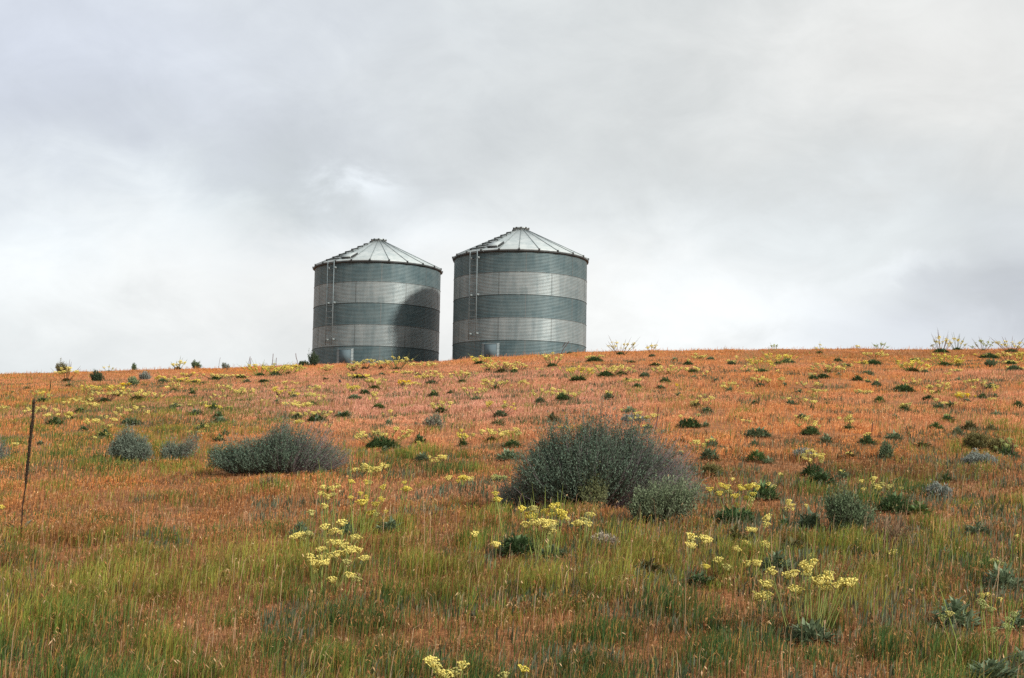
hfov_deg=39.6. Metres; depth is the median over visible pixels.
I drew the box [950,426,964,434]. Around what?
leafy clump
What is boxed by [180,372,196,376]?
yellow wildflower
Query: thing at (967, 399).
yellow wildflower
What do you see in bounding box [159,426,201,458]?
sagebrush
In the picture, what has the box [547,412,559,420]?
leafy clump
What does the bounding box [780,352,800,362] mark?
yellow wildflower
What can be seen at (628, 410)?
yellow wildflower
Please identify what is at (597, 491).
sagebrush
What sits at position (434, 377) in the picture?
yellow wildflower
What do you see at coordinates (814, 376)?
yellow wildflower
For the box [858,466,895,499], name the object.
yellow wildflower
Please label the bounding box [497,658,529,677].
yellow wildflower
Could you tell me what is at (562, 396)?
yellow wildflower
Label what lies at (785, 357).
yellow wildflower
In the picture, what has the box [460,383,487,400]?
yellow wildflower
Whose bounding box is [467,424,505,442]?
yellow wildflower
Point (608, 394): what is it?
yellow wildflower
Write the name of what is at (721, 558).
yellow wildflower
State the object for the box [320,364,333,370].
yellow wildflower
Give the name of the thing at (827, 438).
leafy clump
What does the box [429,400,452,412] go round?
yellow wildflower
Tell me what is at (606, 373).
yellow wildflower
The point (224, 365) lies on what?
shrub
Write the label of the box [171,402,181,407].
yellow wildflower
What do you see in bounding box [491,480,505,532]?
yellow wildflower
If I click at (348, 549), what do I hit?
yellow wildflower
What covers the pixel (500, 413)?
yellow wildflower
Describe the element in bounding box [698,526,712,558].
yellow wildflower
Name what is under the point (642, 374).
leafy clump
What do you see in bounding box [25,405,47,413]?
yellow wildflower
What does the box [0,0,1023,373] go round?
sky
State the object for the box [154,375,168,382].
yellow wildflower
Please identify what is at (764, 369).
yellow wildflower
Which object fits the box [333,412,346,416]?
leafy clump
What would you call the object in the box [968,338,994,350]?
yellow wildflower
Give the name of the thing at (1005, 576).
leafy clump
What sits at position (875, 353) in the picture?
yellow wildflower
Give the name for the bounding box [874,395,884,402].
leafy clump
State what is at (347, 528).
leafy clump
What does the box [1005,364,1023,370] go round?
yellow wildflower
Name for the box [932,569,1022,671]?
yellow wildflower
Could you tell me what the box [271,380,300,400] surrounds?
yellow wildflower
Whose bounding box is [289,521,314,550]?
yellow wildflower
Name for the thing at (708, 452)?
leafy clump
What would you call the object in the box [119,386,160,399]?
yellow wildflower
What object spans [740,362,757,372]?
yellow wildflower
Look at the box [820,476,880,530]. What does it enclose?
shrub
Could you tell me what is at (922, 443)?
leafy clump
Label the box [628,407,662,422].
yellow wildflower
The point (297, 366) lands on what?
yellow wildflower
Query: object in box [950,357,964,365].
yellow wildflower
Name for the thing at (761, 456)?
leafy clump
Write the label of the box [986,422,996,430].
leafy clump
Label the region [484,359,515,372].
yellow wildflower
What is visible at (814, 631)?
leafy clump
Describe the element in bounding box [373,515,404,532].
leafy clump
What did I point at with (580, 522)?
yellow wildflower
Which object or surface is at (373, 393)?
yellow wildflower
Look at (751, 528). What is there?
yellow wildflower
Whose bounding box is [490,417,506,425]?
leafy clump
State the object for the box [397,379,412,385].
yellow wildflower
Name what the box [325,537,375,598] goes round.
yellow wildflower
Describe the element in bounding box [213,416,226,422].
leafy clump
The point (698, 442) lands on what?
yellow wildflower
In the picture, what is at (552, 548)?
leafy clump
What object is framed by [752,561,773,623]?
yellow wildflower
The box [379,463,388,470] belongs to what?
yellow wildflower
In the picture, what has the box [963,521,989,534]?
leafy clump
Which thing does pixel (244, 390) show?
yellow wildflower
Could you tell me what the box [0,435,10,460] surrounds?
sagebrush
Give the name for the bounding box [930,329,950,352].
yellow wildflower
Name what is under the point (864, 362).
yellow wildflower
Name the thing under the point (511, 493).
sagebrush
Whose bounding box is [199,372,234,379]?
yellow wildflower
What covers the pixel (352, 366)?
yellow wildflower
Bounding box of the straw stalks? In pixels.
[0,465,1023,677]
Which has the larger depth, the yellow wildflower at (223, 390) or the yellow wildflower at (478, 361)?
the yellow wildflower at (478, 361)
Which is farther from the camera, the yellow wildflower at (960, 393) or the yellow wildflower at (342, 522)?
the yellow wildflower at (960, 393)
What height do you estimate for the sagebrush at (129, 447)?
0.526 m
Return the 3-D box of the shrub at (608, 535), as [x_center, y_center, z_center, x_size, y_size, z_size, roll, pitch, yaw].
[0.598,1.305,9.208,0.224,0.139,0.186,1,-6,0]
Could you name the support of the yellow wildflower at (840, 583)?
on the ground at (494, 450)
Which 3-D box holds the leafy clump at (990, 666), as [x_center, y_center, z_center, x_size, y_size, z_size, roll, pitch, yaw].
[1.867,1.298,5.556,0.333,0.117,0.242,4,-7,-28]
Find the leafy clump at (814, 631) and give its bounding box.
[780,618,839,645]
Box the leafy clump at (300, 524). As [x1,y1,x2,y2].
[286,519,313,538]
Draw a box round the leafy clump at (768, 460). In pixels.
[762,456,774,463]
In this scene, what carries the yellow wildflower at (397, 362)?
on the ground at (494, 450)
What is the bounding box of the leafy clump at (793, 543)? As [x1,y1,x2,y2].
[775,536,800,549]
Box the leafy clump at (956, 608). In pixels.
[922,595,983,628]
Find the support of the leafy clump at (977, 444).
on the ground at (494, 450)
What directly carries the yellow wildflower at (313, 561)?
on the ground at (494, 450)
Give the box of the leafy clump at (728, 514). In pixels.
[712,505,761,522]
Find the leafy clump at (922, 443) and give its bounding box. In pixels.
[913,439,932,446]
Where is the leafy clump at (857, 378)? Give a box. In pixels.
[850,374,862,380]
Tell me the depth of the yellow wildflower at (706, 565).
7.96 m
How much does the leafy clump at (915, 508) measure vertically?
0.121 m
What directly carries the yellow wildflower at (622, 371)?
on the ground at (494, 450)
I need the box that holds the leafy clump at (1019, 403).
[1012,400,1023,407]
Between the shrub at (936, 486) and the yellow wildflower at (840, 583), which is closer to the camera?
the yellow wildflower at (840, 583)
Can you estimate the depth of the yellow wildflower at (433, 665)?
5.54 m
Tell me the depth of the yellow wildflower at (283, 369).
49.27 m
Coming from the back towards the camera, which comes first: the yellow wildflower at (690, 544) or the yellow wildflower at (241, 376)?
the yellow wildflower at (241, 376)
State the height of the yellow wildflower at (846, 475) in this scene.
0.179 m
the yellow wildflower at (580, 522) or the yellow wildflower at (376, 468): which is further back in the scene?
the yellow wildflower at (376, 468)
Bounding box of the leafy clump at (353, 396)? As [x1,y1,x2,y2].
[348,394,360,399]
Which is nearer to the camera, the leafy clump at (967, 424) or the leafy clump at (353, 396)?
the leafy clump at (967, 424)
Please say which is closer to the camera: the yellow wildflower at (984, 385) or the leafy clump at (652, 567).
the leafy clump at (652, 567)
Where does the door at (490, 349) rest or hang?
in the grain bin at (518, 290)
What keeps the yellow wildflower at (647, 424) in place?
on the ground at (494, 450)
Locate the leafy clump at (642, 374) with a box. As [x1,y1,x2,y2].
[639,372,649,376]
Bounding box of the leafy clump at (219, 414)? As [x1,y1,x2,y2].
[211,412,224,417]
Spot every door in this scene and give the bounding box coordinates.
[337,348,353,363]
[481,343,499,357]
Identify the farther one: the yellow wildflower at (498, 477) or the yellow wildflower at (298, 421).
the yellow wildflower at (298, 421)
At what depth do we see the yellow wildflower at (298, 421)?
22.07 m
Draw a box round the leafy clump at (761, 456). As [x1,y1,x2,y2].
[744,449,769,460]
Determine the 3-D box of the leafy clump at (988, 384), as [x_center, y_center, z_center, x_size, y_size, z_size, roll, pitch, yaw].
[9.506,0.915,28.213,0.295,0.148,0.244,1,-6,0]
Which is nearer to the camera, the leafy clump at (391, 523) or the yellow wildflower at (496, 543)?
the yellow wildflower at (496, 543)
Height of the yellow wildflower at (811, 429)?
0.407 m
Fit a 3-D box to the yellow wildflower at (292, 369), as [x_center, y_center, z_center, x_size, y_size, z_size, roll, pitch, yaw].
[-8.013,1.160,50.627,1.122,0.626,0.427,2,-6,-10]
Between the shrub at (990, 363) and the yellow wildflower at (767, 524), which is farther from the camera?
the shrub at (990, 363)
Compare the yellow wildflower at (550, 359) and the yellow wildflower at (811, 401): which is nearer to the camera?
the yellow wildflower at (811, 401)
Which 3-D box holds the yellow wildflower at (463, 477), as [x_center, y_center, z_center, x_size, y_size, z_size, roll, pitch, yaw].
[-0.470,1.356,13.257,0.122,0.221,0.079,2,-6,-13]
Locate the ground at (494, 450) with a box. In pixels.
[0,350,1023,677]
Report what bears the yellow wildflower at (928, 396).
on the ground at (494, 450)
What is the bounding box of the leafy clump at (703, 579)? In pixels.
[679,571,721,585]
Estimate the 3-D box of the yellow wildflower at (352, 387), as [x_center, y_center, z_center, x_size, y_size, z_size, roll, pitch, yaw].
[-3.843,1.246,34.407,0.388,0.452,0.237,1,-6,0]
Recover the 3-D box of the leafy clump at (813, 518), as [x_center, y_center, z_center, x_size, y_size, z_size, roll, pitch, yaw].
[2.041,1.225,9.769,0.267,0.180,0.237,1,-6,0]
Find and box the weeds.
[0,356,1023,677]
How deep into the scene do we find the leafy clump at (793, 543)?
8.96 m
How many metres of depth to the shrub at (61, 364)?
60.68 m
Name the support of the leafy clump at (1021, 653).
on the ground at (494, 450)
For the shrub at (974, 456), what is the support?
on the ground at (494, 450)
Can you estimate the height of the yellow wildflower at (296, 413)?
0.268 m
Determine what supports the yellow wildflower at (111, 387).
on the ground at (494, 450)
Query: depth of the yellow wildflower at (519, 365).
43.94 m
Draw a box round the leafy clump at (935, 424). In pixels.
[927,421,945,429]
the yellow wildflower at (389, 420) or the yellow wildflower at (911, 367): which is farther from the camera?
the yellow wildflower at (911, 367)
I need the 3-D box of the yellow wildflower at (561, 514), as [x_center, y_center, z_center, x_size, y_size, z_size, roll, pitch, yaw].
[0.199,1.279,8.882,0.333,0.786,0.160,1,-6,0]
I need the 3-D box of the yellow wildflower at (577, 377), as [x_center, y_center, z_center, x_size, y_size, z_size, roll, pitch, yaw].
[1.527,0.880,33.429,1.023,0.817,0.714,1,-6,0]
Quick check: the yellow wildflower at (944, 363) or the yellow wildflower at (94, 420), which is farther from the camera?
the yellow wildflower at (944, 363)
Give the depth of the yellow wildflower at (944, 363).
42.70 m
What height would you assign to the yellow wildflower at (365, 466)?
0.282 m
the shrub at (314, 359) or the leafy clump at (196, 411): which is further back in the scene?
the shrub at (314, 359)
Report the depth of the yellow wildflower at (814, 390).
26.40 m
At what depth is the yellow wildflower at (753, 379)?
29.68 m
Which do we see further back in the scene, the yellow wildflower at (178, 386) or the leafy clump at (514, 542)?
the yellow wildflower at (178, 386)
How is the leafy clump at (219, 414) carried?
on the ground at (494, 450)
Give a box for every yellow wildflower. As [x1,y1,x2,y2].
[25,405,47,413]
[27,404,73,424]
[32,387,52,401]
[54,361,78,380]
[62,392,103,411]
[64,412,76,418]
[78,383,102,391]
[83,406,124,431]
[84,386,126,402]
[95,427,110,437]
[103,380,132,395]
[108,398,151,424]
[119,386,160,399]
[145,392,167,399]
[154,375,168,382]
[163,381,182,391]
[169,375,189,381]
[171,357,186,368]
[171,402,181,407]
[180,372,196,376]
[184,379,199,382]
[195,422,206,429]
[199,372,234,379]
[204,403,222,409]
[211,377,245,398]
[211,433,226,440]
[228,387,255,394]
[234,374,247,378]
[237,359,282,375]
[264,363,293,375]
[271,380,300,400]
[275,364,300,373]
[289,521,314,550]
[291,364,306,370]
[291,402,312,408]
[291,411,303,418]
[293,419,304,425]
[295,406,333,421]
[303,386,325,405]
[306,460,340,534]
[306,531,329,596]
[308,383,320,392]
[315,512,374,594]
[319,507,362,557]
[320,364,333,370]
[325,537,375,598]
[342,357,381,369]
[346,362,360,371]
[346,373,368,378]
[346,383,360,390]
[347,449,393,536]
[349,419,421,447]
[349,467,361,473]
[359,460,372,474]
[362,374,386,388]
[368,388,378,403]
[368,466,382,476]
[369,358,387,368]
[376,352,412,369]
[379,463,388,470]
[381,409,393,424]
[394,450,414,535]
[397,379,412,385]
[404,381,420,387]
[408,361,433,368]
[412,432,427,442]
[420,369,443,383]
[422,643,469,677]
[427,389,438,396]
[427,454,446,464]
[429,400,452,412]
[447,368,482,382]
[455,426,468,445]
[455,475,467,486]
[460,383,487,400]
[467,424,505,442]
[470,354,493,363]
[470,523,477,558]
[479,359,497,370]
[479,375,512,389]
[482,394,519,416]
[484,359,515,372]
[490,534,500,567]
[491,474,506,481]
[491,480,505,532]
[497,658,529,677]
[500,425,524,447]
[512,361,527,370]
[518,487,568,556]
[519,501,557,561]
[530,385,549,402]
[536,366,553,377]
[540,350,564,366]
[550,387,586,399]
[557,361,596,380]
[558,497,594,547]
[585,354,603,361]
[589,361,633,376]
[604,362,635,375]
[605,390,614,399]
[606,335,639,355]
[620,405,636,412]
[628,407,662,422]
[642,423,653,429]
[645,344,657,352]
[651,362,685,374]
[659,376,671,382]
[676,412,701,427]
[681,359,692,364]
[684,366,700,372]
[685,527,697,566]
[689,389,715,410]
[689,438,708,452]
[690,352,708,358]
[690,398,702,407]
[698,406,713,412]
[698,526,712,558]
[700,436,721,446]
[701,561,709,574]
[702,471,764,513]
[712,552,723,564]
[721,379,738,392]
[722,564,731,577]
[726,360,735,364]
[732,541,741,558]
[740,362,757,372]
[743,552,761,580]
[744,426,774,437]
[745,352,782,372]
[746,479,784,498]
[746,508,771,541]
[750,372,770,386]
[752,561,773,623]
[756,350,795,364]
[757,521,864,639]
[760,534,769,557]
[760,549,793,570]
[763,521,770,530]
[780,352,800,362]
[780,394,798,405]
[784,495,794,513]
[793,413,810,418]
[794,414,822,434]
[796,381,822,388]
[798,439,825,476]
[802,398,816,409]
[806,359,850,372]
[806,388,828,392]
[807,372,817,379]
[817,373,830,377]
[835,469,849,478]
[842,414,855,430]
[843,450,854,457]
[853,388,866,393]
[855,360,868,365]
[856,431,877,445]
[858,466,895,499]
[860,350,889,357]
[861,370,874,374]
[867,359,881,364]
[871,378,882,385]
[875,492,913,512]
[890,356,937,371]
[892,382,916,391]
[898,402,910,410]
[902,378,921,385]
[919,348,965,365]
[920,389,934,399]
[925,374,951,392]
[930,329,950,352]
[931,397,944,408]
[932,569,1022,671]
[936,412,959,421]
[944,400,956,406]
[947,332,965,349]
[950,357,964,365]
[954,392,964,400]
[955,392,978,402]
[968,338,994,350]
[968,352,999,358]
[970,373,994,398]
[990,385,999,396]
[991,336,1023,351]
[992,349,1020,360]
[994,436,1019,456]
[997,359,1022,363]
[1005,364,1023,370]
[1011,349,1023,360]
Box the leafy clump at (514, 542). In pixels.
[493,533,540,555]
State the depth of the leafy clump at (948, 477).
12.55 m
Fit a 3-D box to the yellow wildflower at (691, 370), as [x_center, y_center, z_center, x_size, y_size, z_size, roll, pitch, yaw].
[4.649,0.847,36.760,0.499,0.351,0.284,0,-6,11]
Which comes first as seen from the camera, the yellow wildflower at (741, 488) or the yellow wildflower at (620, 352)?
the yellow wildflower at (741, 488)
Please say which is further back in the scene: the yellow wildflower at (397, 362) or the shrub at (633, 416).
the yellow wildflower at (397, 362)
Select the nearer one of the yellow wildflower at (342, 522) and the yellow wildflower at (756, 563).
the yellow wildflower at (756, 563)
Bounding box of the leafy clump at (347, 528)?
[334,520,357,535]
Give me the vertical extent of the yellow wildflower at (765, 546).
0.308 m
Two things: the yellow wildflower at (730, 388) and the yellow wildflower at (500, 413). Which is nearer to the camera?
the yellow wildflower at (500, 413)
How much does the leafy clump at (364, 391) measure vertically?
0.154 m
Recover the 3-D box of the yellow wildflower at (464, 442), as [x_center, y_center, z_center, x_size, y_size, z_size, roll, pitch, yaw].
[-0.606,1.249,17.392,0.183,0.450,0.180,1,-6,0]
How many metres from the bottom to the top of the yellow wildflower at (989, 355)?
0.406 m
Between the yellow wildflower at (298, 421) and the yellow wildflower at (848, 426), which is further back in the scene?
the yellow wildflower at (298, 421)
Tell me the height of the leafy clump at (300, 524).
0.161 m
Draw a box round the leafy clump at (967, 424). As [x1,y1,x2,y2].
[959,420,979,429]
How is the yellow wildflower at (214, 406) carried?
on the ground at (494, 450)
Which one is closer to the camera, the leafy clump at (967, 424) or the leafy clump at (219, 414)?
the leafy clump at (967, 424)
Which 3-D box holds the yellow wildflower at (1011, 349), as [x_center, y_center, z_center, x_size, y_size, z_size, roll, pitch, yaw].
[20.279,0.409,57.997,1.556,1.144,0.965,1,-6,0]
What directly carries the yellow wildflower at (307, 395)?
on the ground at (494, 450)
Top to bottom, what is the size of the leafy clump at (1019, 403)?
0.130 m
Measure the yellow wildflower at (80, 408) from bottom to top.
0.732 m
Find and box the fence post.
[0,398,45,537]
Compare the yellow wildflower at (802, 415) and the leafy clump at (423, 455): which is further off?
the yellow wildflower at (802, 415)
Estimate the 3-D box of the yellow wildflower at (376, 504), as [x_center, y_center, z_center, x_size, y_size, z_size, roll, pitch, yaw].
[-1.021,1.307,10.290,0.375,1.099,0.217,1,-6,0]
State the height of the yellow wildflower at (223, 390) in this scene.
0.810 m
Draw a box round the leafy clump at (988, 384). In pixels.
[984,382,995,388]
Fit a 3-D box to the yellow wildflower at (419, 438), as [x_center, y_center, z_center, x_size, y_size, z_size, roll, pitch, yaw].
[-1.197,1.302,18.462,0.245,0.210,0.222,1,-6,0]
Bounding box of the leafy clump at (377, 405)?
[372,403,385,407]
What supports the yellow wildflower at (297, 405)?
on the ground at (494, 450)
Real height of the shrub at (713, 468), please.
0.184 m
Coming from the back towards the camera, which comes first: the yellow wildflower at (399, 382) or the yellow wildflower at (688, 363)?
the yellow wildflower at (688, 363)
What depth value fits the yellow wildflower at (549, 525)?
8.76 m
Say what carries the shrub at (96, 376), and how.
on the ground at (494, 450)
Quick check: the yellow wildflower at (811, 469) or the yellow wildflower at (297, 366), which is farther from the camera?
the yellow wildflower at (297, 366)
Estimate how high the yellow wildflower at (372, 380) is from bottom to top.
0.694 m
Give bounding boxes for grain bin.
[312,238,442,363]
[452,227,588,359]
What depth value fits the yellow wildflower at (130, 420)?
24.02 m
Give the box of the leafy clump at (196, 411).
[188,408,202,414]
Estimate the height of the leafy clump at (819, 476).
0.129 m
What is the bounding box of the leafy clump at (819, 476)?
[805,471,841,482]
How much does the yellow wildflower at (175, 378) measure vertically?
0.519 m
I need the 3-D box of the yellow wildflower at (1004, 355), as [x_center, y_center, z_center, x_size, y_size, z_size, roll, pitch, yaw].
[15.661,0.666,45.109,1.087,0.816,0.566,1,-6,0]
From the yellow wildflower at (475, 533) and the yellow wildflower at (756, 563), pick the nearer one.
the yellow wildflower at (756, 563)
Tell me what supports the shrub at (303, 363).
on the ground at (494, 450)
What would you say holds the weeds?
on the ground at (494, 450)
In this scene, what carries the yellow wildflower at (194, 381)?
on the ground at (494, 450)
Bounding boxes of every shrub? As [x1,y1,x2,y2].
[55,358,67,373]
[89,369,104,380]
[127,376,139,385]
[131,362,137,370]
[138,371,150,379]
[191,359,200,368]
[222,362,229,368]
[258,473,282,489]
[298,360,309,365]
[307,348,319,365]
[423,412,445,430]
[591,530,619,548]
[620,412,648,423]
[701,461,723,476]
[792,447,816,460]
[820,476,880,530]
[830,486,858,498]
[874,502,916,550]
[879,439,895,459]
[922,479,955,499]
[960,448,997,465]
[962,427,990,446]
[984,357,997,366]
[986,432,1011,453]
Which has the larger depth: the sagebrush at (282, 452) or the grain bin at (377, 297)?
the grain bin at (377, 297)
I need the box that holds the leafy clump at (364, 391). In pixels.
[358,389,369,394]
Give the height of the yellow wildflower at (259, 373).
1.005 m
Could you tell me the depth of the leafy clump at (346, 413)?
24.50 m
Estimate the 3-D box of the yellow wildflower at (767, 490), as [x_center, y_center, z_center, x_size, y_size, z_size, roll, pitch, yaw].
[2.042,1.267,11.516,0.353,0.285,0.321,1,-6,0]
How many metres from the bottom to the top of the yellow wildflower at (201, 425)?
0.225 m
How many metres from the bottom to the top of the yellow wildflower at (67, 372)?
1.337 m
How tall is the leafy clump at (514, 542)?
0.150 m
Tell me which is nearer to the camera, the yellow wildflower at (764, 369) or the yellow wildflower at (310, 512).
the yellow wildflower at (310, 512)
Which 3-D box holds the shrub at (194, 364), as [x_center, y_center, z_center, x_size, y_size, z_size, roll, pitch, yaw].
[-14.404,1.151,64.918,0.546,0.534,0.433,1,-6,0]
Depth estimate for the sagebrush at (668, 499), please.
10.02 m
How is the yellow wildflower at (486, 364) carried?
on the ground at (494, 450)
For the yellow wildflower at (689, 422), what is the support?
on the ground at (494, 450)
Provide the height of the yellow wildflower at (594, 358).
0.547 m
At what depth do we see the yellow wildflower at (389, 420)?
21.83 m
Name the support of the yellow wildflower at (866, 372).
on the ground at (494, 450)
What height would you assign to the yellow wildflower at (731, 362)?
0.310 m
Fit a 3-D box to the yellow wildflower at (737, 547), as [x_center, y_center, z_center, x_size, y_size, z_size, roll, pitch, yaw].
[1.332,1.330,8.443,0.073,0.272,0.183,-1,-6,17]
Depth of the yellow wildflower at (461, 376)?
36.88 m
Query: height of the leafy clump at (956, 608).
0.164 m
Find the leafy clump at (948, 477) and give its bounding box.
[938,472,953,481]
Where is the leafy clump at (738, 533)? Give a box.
[721,523,751,542]
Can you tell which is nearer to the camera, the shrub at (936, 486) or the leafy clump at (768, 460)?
the shrub at (936, 486)
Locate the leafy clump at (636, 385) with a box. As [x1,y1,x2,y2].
[632,383,641,387]
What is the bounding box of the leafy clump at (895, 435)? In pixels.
[883,429,900,439]
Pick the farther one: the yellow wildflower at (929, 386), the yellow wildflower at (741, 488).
the yellow wildflower at (929, 386)
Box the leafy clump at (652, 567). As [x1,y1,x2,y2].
[634,556,666,575]
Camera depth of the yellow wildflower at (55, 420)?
24.45 m
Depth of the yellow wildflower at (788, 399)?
22.89 m
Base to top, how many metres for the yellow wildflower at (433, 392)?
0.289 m
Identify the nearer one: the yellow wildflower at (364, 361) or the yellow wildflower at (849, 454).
the yellow wildflower at (849, 454)
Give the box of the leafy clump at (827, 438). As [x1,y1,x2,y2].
[818,433,833,442]
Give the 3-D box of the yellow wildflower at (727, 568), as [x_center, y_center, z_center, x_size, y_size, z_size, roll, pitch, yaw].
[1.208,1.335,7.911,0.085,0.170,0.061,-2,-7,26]
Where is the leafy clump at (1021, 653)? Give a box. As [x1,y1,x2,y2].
[1008,647,1023,663]
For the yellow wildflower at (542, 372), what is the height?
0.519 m
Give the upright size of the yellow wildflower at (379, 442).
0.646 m
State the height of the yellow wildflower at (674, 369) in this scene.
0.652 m
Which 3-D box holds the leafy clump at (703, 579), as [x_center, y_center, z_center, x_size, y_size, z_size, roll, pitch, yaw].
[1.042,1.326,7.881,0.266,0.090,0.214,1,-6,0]
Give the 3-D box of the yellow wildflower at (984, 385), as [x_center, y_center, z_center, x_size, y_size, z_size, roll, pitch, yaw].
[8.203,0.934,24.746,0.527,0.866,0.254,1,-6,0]
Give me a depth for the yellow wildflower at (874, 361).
43.17 m
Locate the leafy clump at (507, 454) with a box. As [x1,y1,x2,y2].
[493,448,520,460]
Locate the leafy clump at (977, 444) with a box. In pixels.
[966,439,986,448]
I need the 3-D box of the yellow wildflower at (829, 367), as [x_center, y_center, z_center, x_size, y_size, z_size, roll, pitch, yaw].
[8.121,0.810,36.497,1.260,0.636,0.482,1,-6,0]
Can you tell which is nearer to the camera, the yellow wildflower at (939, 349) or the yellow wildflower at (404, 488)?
the yellow wildflower at (404, 488)
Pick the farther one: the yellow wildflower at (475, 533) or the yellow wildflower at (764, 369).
the yellow wildflower at (764, 369)
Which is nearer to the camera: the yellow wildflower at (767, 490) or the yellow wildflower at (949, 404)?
the yellow wildflower at (767, 490)
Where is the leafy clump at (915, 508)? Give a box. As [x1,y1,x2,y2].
[900,500,935,513]
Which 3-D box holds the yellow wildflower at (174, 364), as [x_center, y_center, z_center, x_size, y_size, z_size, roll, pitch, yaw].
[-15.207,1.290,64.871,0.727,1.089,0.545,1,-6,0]
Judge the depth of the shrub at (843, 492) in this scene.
11.14 m
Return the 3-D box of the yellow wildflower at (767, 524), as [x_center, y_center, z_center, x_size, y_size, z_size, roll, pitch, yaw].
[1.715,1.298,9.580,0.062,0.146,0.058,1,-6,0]
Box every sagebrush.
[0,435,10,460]
[106,419,153,462]
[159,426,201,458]
[205,402,355,473]
[491,468,544,508]
[511,383,712,507]
[578,458,609,508]
[623,456,703,524]
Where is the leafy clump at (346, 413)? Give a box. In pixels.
[342,410,351,416]
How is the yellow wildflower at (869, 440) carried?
on the ground at (494, 450)
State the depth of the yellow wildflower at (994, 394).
25.30 m
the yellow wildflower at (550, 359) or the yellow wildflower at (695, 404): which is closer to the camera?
the yellow wildflower at (695, 404)
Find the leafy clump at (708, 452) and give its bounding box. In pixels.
[698,447,722,459]
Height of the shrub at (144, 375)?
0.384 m
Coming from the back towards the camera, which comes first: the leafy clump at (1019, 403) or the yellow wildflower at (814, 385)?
the yellow wildflower at (814, 385)
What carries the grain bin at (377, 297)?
on the ground at (494, 450)
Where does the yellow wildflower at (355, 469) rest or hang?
on the ground at (494, 450)
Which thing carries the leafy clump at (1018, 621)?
on the ground at (494, 450)
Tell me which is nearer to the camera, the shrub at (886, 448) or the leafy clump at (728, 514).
the leafy clump at (728, 514)
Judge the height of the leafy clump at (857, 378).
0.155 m
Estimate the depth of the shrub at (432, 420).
20.07 m
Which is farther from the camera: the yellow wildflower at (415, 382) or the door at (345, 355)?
the door at (345, 355)
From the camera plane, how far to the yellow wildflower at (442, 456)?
15.19 m
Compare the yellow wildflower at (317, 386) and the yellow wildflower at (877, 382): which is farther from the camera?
the yellow wildflower at (317, 386)
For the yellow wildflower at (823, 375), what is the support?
on the ground at (494, 450)
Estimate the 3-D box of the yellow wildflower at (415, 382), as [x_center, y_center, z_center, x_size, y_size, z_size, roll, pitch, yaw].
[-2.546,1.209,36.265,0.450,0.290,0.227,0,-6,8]
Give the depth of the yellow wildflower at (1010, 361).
42.79 m
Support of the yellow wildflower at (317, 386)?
on the ground at (494, 450)
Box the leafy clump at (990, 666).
[960,657,1023,677]
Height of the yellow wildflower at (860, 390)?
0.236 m
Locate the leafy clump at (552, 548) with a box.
[533,543,570,556]
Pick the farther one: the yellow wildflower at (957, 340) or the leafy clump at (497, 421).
the yellow wildflower at (957, 340)
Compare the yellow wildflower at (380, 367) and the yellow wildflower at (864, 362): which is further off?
the yellow wildflower at (380, 367)
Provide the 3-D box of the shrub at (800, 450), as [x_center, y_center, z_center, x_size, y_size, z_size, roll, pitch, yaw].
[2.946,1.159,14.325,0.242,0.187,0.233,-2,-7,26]
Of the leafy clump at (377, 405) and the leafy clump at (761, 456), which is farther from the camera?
the leafy clump at (377, 405)
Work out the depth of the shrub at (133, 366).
65.65 m
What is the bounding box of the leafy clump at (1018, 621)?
[998,608,1023,629]
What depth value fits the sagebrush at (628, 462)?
11.15 m
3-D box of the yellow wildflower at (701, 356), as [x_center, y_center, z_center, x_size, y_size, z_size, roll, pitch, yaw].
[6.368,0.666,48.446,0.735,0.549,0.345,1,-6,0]
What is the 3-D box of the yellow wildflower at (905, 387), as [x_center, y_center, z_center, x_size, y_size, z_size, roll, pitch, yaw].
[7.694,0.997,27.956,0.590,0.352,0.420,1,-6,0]
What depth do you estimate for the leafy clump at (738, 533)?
9.22 m
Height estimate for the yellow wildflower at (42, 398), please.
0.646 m
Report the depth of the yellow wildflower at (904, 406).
21.82 m
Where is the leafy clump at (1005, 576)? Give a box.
[976,561,1023,594]
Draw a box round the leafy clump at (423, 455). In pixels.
[412,451,431,460]
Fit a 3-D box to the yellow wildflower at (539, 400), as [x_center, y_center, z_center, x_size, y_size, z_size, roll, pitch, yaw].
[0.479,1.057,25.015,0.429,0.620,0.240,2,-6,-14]
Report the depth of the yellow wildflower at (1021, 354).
45.65 m
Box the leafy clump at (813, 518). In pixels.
[790,505,826,528]
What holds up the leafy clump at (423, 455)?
on the ground at (494, 450)
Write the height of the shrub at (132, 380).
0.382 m
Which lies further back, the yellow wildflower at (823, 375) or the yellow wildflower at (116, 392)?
the yellow wildflower at (116, 392)

